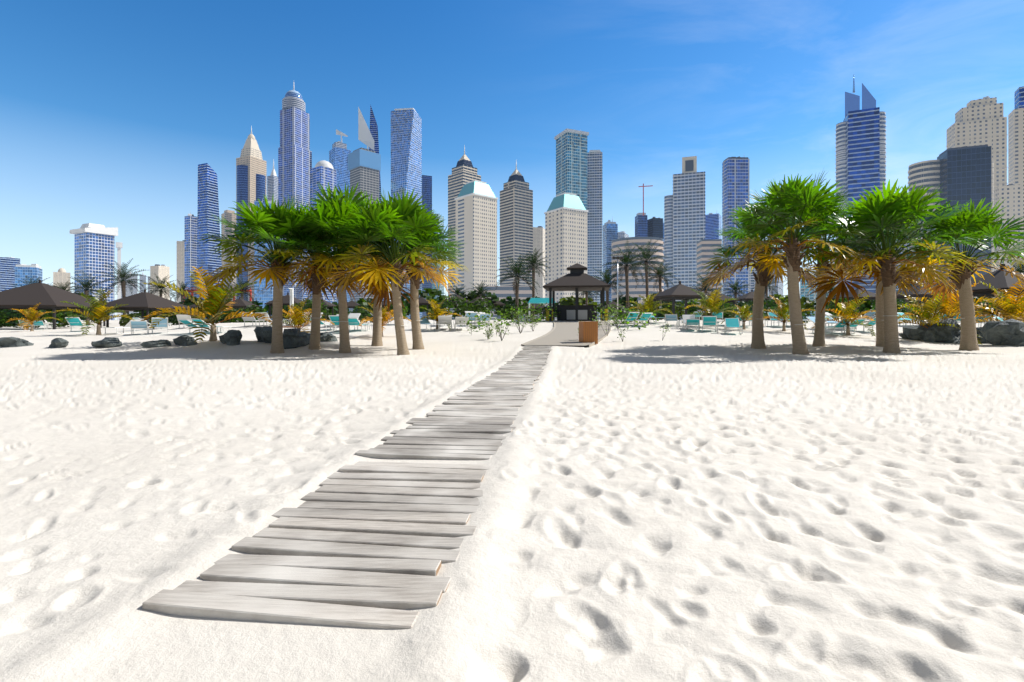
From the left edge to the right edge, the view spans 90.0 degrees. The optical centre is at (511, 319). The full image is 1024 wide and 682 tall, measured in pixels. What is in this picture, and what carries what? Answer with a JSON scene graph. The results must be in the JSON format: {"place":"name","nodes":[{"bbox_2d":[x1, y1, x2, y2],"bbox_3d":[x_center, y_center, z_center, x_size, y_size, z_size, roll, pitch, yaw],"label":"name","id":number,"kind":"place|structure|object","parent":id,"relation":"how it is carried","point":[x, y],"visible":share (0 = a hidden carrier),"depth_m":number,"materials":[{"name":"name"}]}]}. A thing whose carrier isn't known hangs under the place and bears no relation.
{"place":"outdoors","nodes":[
{"label":"outdoors","id":0,"kind":"place"},
{"bbox_2d":[0,320,1023,681],"bbox_3d":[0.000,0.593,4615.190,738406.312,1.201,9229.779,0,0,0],"label":"sand ground","id":1,"kind":"structure","parent":0,"point":[700,504],"depth_m":2.99,"materials":[{"name":"white sand"}]},
{"bbox_2d":[0,257,19,291],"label":"building","id":2,"kind":"structure","parent":1,"relation":"on","point":[7,270],"depth_m":889.87,"materials":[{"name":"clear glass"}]},
{"bbox_2d":[15,265,41,287],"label":"building","id":3,"kind":"structure","parent":1,"relation":"on","point":[33,271],"depth_m":690.42,"materials":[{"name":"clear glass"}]},
{"bbox_2d":[7,275,49,285],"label":"date palm","id":4,"kind":"object","parent":1,"relation":"on","point":[35,281],"visible":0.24,"depth_m":84.55,"materials":[{"name":"green plant"}]},
{"bbox_2d":[7,303,59,330],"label":"young palm","id":5,"kind":"object","parent":1,"relation":"on","point":[31,316],"visible":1,"depth_m":33.50,"materials":[{"name":"yellow plant"}]},
{"bbox_2d":[53,268,69,290],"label":"building","id":6,"kind":"structure","parent":1,"relation":"on","point":[60,275],"depth_m":1486.81,"materials":[{"name":"beige"}]},
{"bbox_2d":[52,280,76,314],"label":"date palm","id":7,"kind":"object","parent":1,"relation":"on","point":[62,286],"visible":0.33,"depth_m":94.75,"materials":[{"name":"green plant"}]},
{"bbox_2d":[66,271,109,324],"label":"date palm","id":8,"kind":"object","parent":1,"relation":"on","point":[85,285],"visible":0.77,"depth_m":79.77,"materials":[{"name":"green plant"}]},
{"bbox_2d":[53,288,131,334],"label":"young palm","id":9,"kind":"object","parent":1,"relation":"on","point":[99,308],"visible":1,"depth_m":26.80,"materials":[{"name":"yellow plant"}]},
{"bbox_2d":[70,223,122,319],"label":"building","id":10,"kind":"structure","parent":1,"relation":"on","point":[93,248],"depth_m":591.56,"materials":[{"name":"glass"}]},
{"bbox_2d":[93,258,146,324],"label":"date palm","id":11,"kind":"object","parent":1,"relation":"on","point":[123,281],"visible":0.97,"depth_m":69.83,"materials":[{"name":"green plant"}]},
{"bbox_2d":[121,272,137,318],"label":"building","id":12,"kind":"structure","parent":1,"relation":"on","point":[129,293],"depth_m":1986.03,"materials":[{"name":"grey"}]},
{"bbox_2d":[140,273,149,292],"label":"building","id":13,"kind":"structure","parent":1,"relation":"on","point":[143,277],"depth_m":2185.43,"materials":[{"name":"white"}]},
{"bbox_2d":[150,264,169,299],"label":"tower","id":14,"kind":"structure","parent":1,"relation":"on","point":[162,271],"depth_m":1785.60,"materials":[{"name":"white"}]},
{"bbox_2d":[143,274,176,314],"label":"date palm","id":15,"kind":"object","parent":1,"relation":"on","point":[159,290],"visible":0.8,"depth_m":89.78,"materials":[{"name":"green plant"}]},
{"bbox_2d":[177,240,184,302],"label":"tower","id":16,"kind":"structure","parent":1,"relation":"on","point":[180,261],"depth_m":1279.67,"materials":[{"name":"grey"}]},
{"bbox_2d":[167,279,198,301],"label":"date palm","id":17,"kind":"object","parent":1,"relation":"on","point":[183,286],"visible":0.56,"depth_m":99.79,"materials":[{"name":"green plant"}]},
{"bbox_2d":[185,215,196,298],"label":"skyscraper","id":18,"kind":"structure","parent":1,"relation":"on","point":[190,241],"depth_m":793.35,"materials":[{"name":"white glass"}]},
{"bbox_2d":[141,266,271,342],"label":"young palm","id":19,"kind":"object","parent":1,"relation":"on","point":[216,305],"visible":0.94,"depth_m":19.00,"materials":[{"name":"yellow plant"}]},
{"bbox_2d":[197,163,221,318],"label":"skyscraper","id":20,"kind":"structure","parent":1,"relation":"on","point":[208,203],"depth_m":769.56,"materials":[{"name":"blue glass"}]},
{"bbox_2d":[183,288,251,320],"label":"red steel bridge","id":21,"kind":"structure","parent":1,"relation":"on","point":[192,290],"depth_m":149.80,"materials":[{"name":"red metal"}]},
{"bbox_2d":[221,210,235,298],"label":"skyscraper","id":22,"kind":"structure","parent":1,"relation":"on","point":[229,215],"depth_m":942.29,"materials":[{"name":"beige"}]},
{"bbox_2d":[224,277,258,310],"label":"date palm","id":23,"kind":"object","parent":1,"relation":"on","point":[242,295],"visible":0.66,"depth_m":89.92,"materials":[{"name":"green plant"}]},
{"bbox_2d":[236,126,266,300],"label":"skyscraper","id":24,"kind":"structure","parent":1,"relation":"on","point":[251,175],"depth_m":833.41,"materials":[{"name":"beige glass"}]},
{"bbox_2d":[254,200,276,319],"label":"skyscraper","id":25,"kind":"structure","parent":1,"relation":"on","point":[266,296],"depth_m":589.97,"materials":[{"name":"blue glass"}]},
{"bbox_2d":[196,194,344,353],"bbox_3d":[-7.830,-1.543,17.130,4.609,5.383,4.597,0,0,0],"label":"fan palm","id":26,"kind":"object","parent":1,"relation":"on","point":[264,224],"visible":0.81,"depth_m":16.47,"materials":[{"name":"green plant"}]},
{"bbox_2d":[267,159,277,204],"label":"skyscraper","id":27,"kind":"structure","parent":1,"relation":"on","point":[272,184],"depth_m":1143.65,"materials":[{"name":"white"}]},
{"bbox_2d":[283,288,302,326],"bbox_3d":[-12.903,-0.713,29.993,0.900,2.300,0.900,0,0,0],"label":"beach shower","id":28,"kind":"object","parent":1,"relation":"on","point":[292,295],"visible":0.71,"depth_m":29.91,"materials":[{"name":"white metal"}]},
{"bbox_2d":[278,85,311,314],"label":"skyscraper","id":29,"kind":"structure","parent":1,"relation":"on","point":[294,159],"depth_m":934.93,"materials":[{"name":"blue glass"}]},
{"bbox_2d":[270,294,334,332],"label":"young palm","id":30,"kind":"object","parent":1,"relation":"on","point":[297,317],"visible":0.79,"depth_m":21.76,"materials":[{"name":"yellow plant"}]},
{"bbox_2d":[255,210,370,349],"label":"fan palm","id":31,"kind":"object","parent":1,"relation":"on","point":[314,344],"visible":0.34,"depth_m":17.97,"materials":[{"name":"green plant"}]},
{"bbox_2d":[310,160,335,302],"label":"skyscraper","id":32,"kind":"structure","parent":1,"relation":"on","point":[323,173],"depth_m":790.55,"materials":[{"name":"white glass"}]},
{"bbox_2d":[267,182,412,352],"bbox_3d":[-5.948,-1.760,17.622,4.823,5.872,4.824,0,0,32],"label":"fan palm","id":33,"kind":"object","parent":1,"relation":"on","point":[333,208],"visible":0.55,"depth_m":16.86,"materials":[{"name":"green plant"}]},
{"bbox_2d":[329,142,350,310],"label":"skyscraper","id":34,"kind":"structure","parent":1,"relation":"on","point":[339,152],"depth_m":1136.31,"materials":[{"name":"blue glass"}]},
{"bbox_2d":[142,346,551,628],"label":"boardwalk","id":35,"kind":"structure","parent":1,"relation":"on","point":[361,544],"depth_m":2.49,"materials":[{"name":"grey wood"}]},
{"bbox_2d":[348,147,380,312],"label":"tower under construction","id":36,"kind":"structure","parent":1,"relation":"on","point":[364,166],"depth_m":738.43,"materials":[{"name":"glass"}]},
{"bbox_2d":[358,107,373,149],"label":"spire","id":37,"kind":"object","parent":36,"relation":"on","point":[365,137],"visible":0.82,"depth_m":758.10,"materials":[{"name":"white"}]},
{"bbox_2d":[369,104,383,300],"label":"skyscraper","id":38,"kind":"structure","parent":1,"relation":"on","point":[373,129],"depth_m":991.52,"materials":[{"name":"blue glass"}]},
{"bbox_2d":[324,189,437,345],"bbox_3d":[-5.201,-1.947,20.379,4.824,6.098,4.871,0,0,0],"label":"fan palm","id":39,"kind":"object","parent":1,"relation":"on","point":[377,330],"visible":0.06,"depth_m":20.05,"materials":[{"name":"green plant"}]},
{"bbox_2d":[358,303,410,336],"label":"young palm","id":40,"kind":"object","parent":1,"relation":"on","point":[385,319],"visible":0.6,"depth_m":24.05,"materials":[{"name":"yellow plant"}]},
{"bbox_2d":[317,189,464,354],"bbox_3d":[-3.786,-1.555,16.550,4.773,5.468,4.616,0,0,0],"label":"fan palm","id":41,"kind":"object","parent":1,"relation":"on","point":[399,219],"visible":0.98,"depth_m":16.10,"materials":[{"name":"green plant"}]},
{"bbox_2d":[391,108,421,318],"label":"skyscraper","id":42,"kind":"structure","parent":1,"relation":"on","point":[406,149],"depth_m":883.04,"materials":[{"name":"blue glass"}]},
{"bbox_2d":[354,204,470,349],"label":"fan palm","id":43,"kind":"object","parent":1,"relation":"on","point":[417,340],"visible":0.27,"depth_m":18.64,"materials":[{"name":"green plant"}]},
{"bbox_2d":[422,175,431,317],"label":"dark blue tower","id":44,"kind":"structure","parent":1,"relation":"on","point":[427,188],"depth_m":991.58,"materials":[{"name":"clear glass"}]},
{"bbox_2d":[432,214,443,298],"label":"tower","id":45,"kind":"structure","parent":1,"relation":"on","point":[441,286],"depth_m":1285.01,"materials":[{"name":"glass"}]},
{"bbox_2d":[419,297,461,328],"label":"young palm","id":46,"kind":"object","parent":1,"relation":"on","point":[436,313],"visible":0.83,"depth_m":27.77,"materials":[{"name":"yellow plant"}]},
{"bbox_2d":[449,285,468,314],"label":"date palm","id":47,"kind":"object","parent":1,"relation":"on","point":[457,291],"visible":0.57,"depth_m":99.59,"materials":[{"name":"green plant"}]},
{"bbox_2d":[448,145,480,318],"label":"skyscraper","id":48,"kind":"structure","parent":1,"relation":"on","point":[464,171],"depth_m":632.22,"materials":[{"name":"beige glass"}]},
{"bbox_2d":[454,180,497,318],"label":"skyscraper","id":49,"kind":"structure","parent":1,"relation":"on","point":[476,214],"depth_m":469.63,"materials":[{"name":"white"}]},
{"bbox_2d":[467,281,494,301],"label":"date palm","id":50,"kind":"object","parent":1,"relation":"on","point":[481,290],"visible":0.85,"depth_m":94.83,"materials":[{"name":"green plant"}]},
{"bbox_2d":[482,286,531,319],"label":"low building","id":51,"kind":"structure","parent":1,"relation":"on","point":[503,292],"depth_m":247.14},
{"bbox_2d":[18,311,1002,334],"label":"sun loungers","id":52,"kind":"object","parent":1,"relation":"on","point":[134,323],"visible":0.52,"depth_m":27.70,"materials":[{"name":"teal"}]},
{"bbox_2d":[0,288,1023,331],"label":"garden hedges","id":53,"kind":"object","parent":1,"relation":"on","point":[500,311],"visible":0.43,"depth_m":60.49,"materials":[{"name":"green plant"}]},
{"bbox_2d":[0,264,1023,328],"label":"beach umbrellas","id":54,"kind":"object","parent":1,"relation":"on","point":[46,296],"visible":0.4,"depth_m":46.21,"materials":[{"name":"black wood"}]},
{"bbox_2d":[0,318,1023,348],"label":"boulders","id":55,"kind":"object","parent":1,"relation":"on","point":[1009,332],"visible":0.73,"depth_m":19.23,"materials":[{"name":"grey stone"}]},
{"bbox_2d":[500,162,532,285],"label":"skyscraper","id":56,"kind":"structure","parent":1,"relation":"on","point":[516,216],"depth_m":630.13,"materials":[{"name":"beige glass"}]},
{"bbox_2d":[494,252,540,319],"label":"date palm","id":57,"kind":"object","parent":1,"relation":"on","point":[516,281],"visible":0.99,"depth_m":61.75,"materials":[{"name":"green plant"}]},
{"bbox_2d":[516,249,550,319],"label":"date palm","id":58,"kind":"object","parent":1,"relation":"on","point":[533,262],"visible":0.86,"depth_m":74.80,"materials":[{"name":"green plant"}]},
{"bbox_2d":[533,226,544,319],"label":"tower","id":59,"kind":"structure","parent":1,"relation":"on","point":[539,238],"depth_m":1276.85,"materials":[{"name":"grey"}]},
{"bbox_2d":[528,298,555,319],"bbox_3d":[3.151,-1.119,55.000,2.864,2.346,3.000,0,0,0],"label":"canopy","id":60,"kind":"object","parent":1,"relation":"on","point":[538,300],"visible":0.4,"depth_m":53.63,"materials":[{"name":"teal fabric"}]},
{"bbox_2d":[544,192,587,319],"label":"skyscraper","id":61,"kind":"structure","parent":1,"relation":"on","point":[565,230],"depth_m":440.16,"materials":[{"name":"white concrete"}]},
{"bbox_2d":[468,301,671,341],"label":"shrubs","id":62,"kind":"object","parent":1,"relation":"on","point":[532,322],"visible":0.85,"depth_m":24.85,"materials":[{"name":"green plant"}]},
{"bbox_2d":[543,263,610,320],"bbox_3d":[4.829,-2.046,38.000,4.700,4.270,4.700,0,0,8],"label":"gazebo","id":63,"kind":"object","parent":1,"relation":"on","point":[576,279],"visible":0.84,"depth_m":37.15,"materials":[{"name":"black wood"}]},
{"bbox_2d":[554,129,601,319],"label":"teal tower","id":64,"kind":"structure","parent":1,"relation":"on","point":[578,169],"depth_m":665.20,"materials":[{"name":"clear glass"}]},
{"bbox_2d":[571,291,599,304],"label":"date palm","id":65,"kind":"object","parent":1,"relation":"on","point":[585,293],"visible":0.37,"depth_m":84.82,"materials":[{"name":"green plant"}]},
{"bbox_2d":[579,321,597,343],"bbox_3d":[3.046,0.513,20.447,0.605,0.890,0.605,0,0,-10],"label":"wooden box","id":66,"kind":"object","parent":1,"relation":"on","point":[588,331],"visible":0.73,"depth_m":20.16,"materials":[{"name":"brown wood"}]},
{"bbox_2d":[588,267,624,319],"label":"date palm","id":67,"kind":"object","parent":1,"relation":"on","point":[606,278],"visible":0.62,"depth_m":69.80,"materials":[{"name":"green plant"}]},
{"bbox_2d":[603,222,617,319],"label":"skyscraper","id":68,"kind":"structure","parent":1,"relation":"on","point":[610,231],"depth_m":889.71,"materials":[{"name":"blue"}]},
{"bbox_2d":[612,256,622,315],"bbox_3d":[12.375,-3.687,59.918,1.250,7.576,0.345,0,0,0],"label":"floodlight mast","id":69,"kind":"object","parent":1,"relation":"on","point":[616,257],"visible":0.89,"depth_m":59.93,"materials":[{"name":"silver metal"}]},
{"bbox_2d":[618,231,628,238],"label":"building","id":70,"kind":"structure","parent":1,"relation":"on","point":[622,234],"depth_m":1279.45,"materials":[{"name":"grey"}]},
{"bbox_2d":[601,239,652,316],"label":"date palm","id":71,"kind":"object","parent":1,"relation":"on","point":[626,260],"visible":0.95,"depth_m":65.81,"materials":[{"name":"green plant"}]},
{"bbox_2d":[612,237,663,319],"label":"building","id":72,"kind":"structure","parent":1,"relation":"on","point":[640,287],"depth_m":286.94,"materials":[{"name":"beige concrete"}]},
{"bbox_2d":[626,239,667,306],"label":"date palm","id":73,"kind":"object","parent":1,"relation":"on","point":[646,261],"visible":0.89,"depth_m":71.80,"materials":[{"name":"green plant"}]},
{"bbox_2d":[626,293,670,321],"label":"young palm","id":74,"kind":"object","parent":1,"relation":"on","point":[649,301],"visible":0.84,"depth_m":33.82,"materials":[{"name":"green plant"}]},
{"bbox_2d":[635,213,662,238],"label":"skyscraper","id":75,"kind":"structure","parent":1,"relation":"on","point":[651,227],"depth_m":814.81,"materials":[{"name":"blue glass"}]},
{"bbox_2d":[641,261,677,319],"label":"date palm","id":76,"kind":"object","parent":1,"relation":"on","point":[660,273],"visible":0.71,"depth_m":79.79,"materials":[{"name":"green plant"}]},
{"bbox_2d":[664,156,704,319],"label":"skyscraper","id":77,"kind":"structure","parent":1,"relation":"on","point":[684,218],"depth_m":544.97,"materials":[{"name":"glass"}]},
{"bbox_2d":[689,274,722,319],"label":"date palm","id":78,"kind":"object","parent":1,"relation":"on","point":[704,289],"visible":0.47,"depth_m":74.76,"materials":[{"name":"green plant"}]},
{"bbox_2d":[697,239,721,319],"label":"building","id":79,"kind":"structure","parent":1,"relation":"on","point":[705,254],"depth_m":314.33,"materials":[{"name":"grey concrete"}]},
{"bbox_2d":[682,285,738,322],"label":"young palm","id":80,"kind":"object","parent":1,"relation":"on","point":[711,308],"visible":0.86,"depth_m":30.86,"materials":[{"name":"yellow plant"}]},
{"bbox_2d":[705,213,721,238],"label":"tower","id":81,"kind":"structure","parent":1,"relation":"on","point":[713,221],"depth_m":1282.08,"materials":[{"name":"blue glass"}]},
{"bbox_2d":[722,157,749,301],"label":"skyscraper","id":82,"kind":"structure","parent":1,"relation":"on","point":[735,181],"depth_m":592.44,"materials":[{"name":"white glass"}]},
{"bbox_2d":[721,278,750,303],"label":"date palm","id":83,"kind":"object","parent":1,"relation":"on","point":[736,286],"visible":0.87,"depth_m":89.78,"materials":[{"name":"green plant"}]},
{"bbox_2d":[721,304,763,329],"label":"young palm","id":84,"kind":"object","parent":1,"relation":"on","point":[742,315],"visible":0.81,"depth_m":28.83,"materials":[{"name":"yellow plant"}]},
{"bbox_2d":[751,279,781,296],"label":"building","id":85,"kind":"structure","parent":1,"relation":"on","point":[767,289],"depth_m":94.83,"materials":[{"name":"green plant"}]},
{"bbox_2d":[699,205,836,348],"bbox_3d":[9.215,-1.654,18.895,4.482,5.447,4.478,0,0,0],"label":"fan palm","id":86,"kind":"object","parent":1,"relation":"on","point":[764,277],"visible":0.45,"depth_m":18.77,"materials":[{"name":"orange plant"}]},
{"bbox_2d":[768,249,782,299],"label":"tower","id":87,"kind":"structure","parent":1,"relation":"on","point":[779,285],"depth_m":1480.54,"materials":[{"name":"grey"}]},
{"bbox_2d":[763,295,814,330],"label":"young palm","id":88,"kind":"object","parent":1,"relation":"on","point":[782,313],"visible":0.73,"depth_m":27.38,"materials":[{"name":"yellow plant"}]},
{"bbox_2d":[715,171,867,354],"bbox_3d":[8.815,-1.742,16.025,4.440,5.738,4.374,0,0,0],"label":"fan palm","id":89,"kind":"object","parent":1,"relation":"on","point":[792,198],"visible":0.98,"depth_m":15.71,"materials":[{"name":"green plant"}]},
{"bbox_2d":[750,250,834,319],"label":"block","id":90,"kind":"structure","parent":1,"relation":"on","point":[812,297],"depth_m":672.33,"materials":[{"name":"teal glass"}]},
{"bbox_2d":[765,191,889,346],"bbox_3d":[11.497,-1.860,19.275,4.422,5.803,4.618,0,0,0],"label":"fan palm","id":91,"kind":"object","parent":1,"relation":"on","point":[819,336],"visible":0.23,"depth_m":18.86,"materials":[{"name":"green plant"}]},
{"bbox_2d":[811,290,875,335],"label":"young palm","id":92,"kind":"object","parent":1,"relation":"on","point":[846,315],"visible":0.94,"depth_m":24.79,"materials":[{"name":"yellow plant"}]},
{"bbox_2d":[835,77,885,319],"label":"skyscraper","id":93,"kind":"structure","parent":1,"relation":"on","point":[860,151],"depth_m":440.81,"materials":[{"name":"blue glass"}]},
{"bbox_2d":[829,218,956,346],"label":"fan palm","id":94,"kind":"object","parent":1,"relation":"on","point":[879,319],"visible":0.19,"depth_m":19.25,"materials":[{"name":"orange plant"}]},
{"bbox_2d":[801,179,991,353],"bbox_3d":[12.020,-1.614,16.440,5.136,5.448,4.608,0,0,0],"label":"fan palm","id":95,"kind":"object","parent":1,"relation":"on","point":[877,214],"visible":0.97,"depth_m":16.11,"materials":[{"name":"green plant"}]},
{"bbox_2d":[886,236,907,318],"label":"tower","id":96,"kind":"structure","parent":1,"relation":"on","point":[901,261],"depth_m":932.76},
{"bbox_2d":[897,290,984,344],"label":"young palm","id":97,"kind":"object","parent":1,"relation":"on","point":[926,316],"visible":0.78,"depth_m":22.52,"materials":[{"name":"yellow plant"}]},
{"bbox_2d":[898,280,1000,319],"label":"young palm","id":98,"kind":"object","parent":1,"relation":"on","point":[947,308],"visible":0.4,"depth_m":25.08,"materials":[{"name":"orange plant"}]},
{"bbox_2d":[908,144,993,319],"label":"skyscraper","id":99,"kind":"structure","parent":1,"relation":"on","point":[961,175],"depth_m":322.13,"materials":[{"name":"grey"}]},
{"bbox_2d":[881,197,1023,350],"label":"fan palm","id":100,"kind":"object","parent":1,"relation":"on","point":[973,224],"visible":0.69,"depth_m":17.99,"materials":[{"name":"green plant"}]},
{"bbox_2d":[946,97,1007,187],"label":"skyscraper","id":101,"kind":"structure","parent":1,"relation":"on","point":[980,122],"depth_m":421.32,"materials":[{"name":"beige concrete"}]},
{"bbox_2d":[951,277,1023,322],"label":"young palm","id":102,"kind":"object","parent":1,"relation":"on","point":[1014,311],"visible":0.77,"depth_m":22.18,"materials":[{"name":"yellow plant"}]},
{"bbox_2d":[994,185,1019,300],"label":"building","id":103,"kind":"structure","parent":1,"relation":"on","point":[1009,195],"depth_m":393.70,"materials":[{"name":"beige concrete"}]},
{"bbox_2d":[995,258,1023,319],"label":"date palm","id":104,"kind":"object","parent":1,"relation":"on","point":[1018,269],"visible":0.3,"depth_m":70.00,"materials":[{"name":"green plant"}]},
{"bbox_2d":[1008,86,1023,296],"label":"skyscraper","id":105,"kind":"structure","parent":1,"relation":"on","point":[1016,146],"depth_m":435.68,"materials":[{"name":"beige concrete"}]},
{"bbox_2d":[0,0,1023,319],"label":"sky","id":106,"kind":"structure","parent":0,"point":[110,110],"materials":[{"name":"blue"}]},
{"bbox_2d":[521,322,610,346],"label":"concrete path","id":107,"kind":"structure","parent":0,"point":[563,333],"depth_m":23.89,"materials":[{"name":"beige concrete"}]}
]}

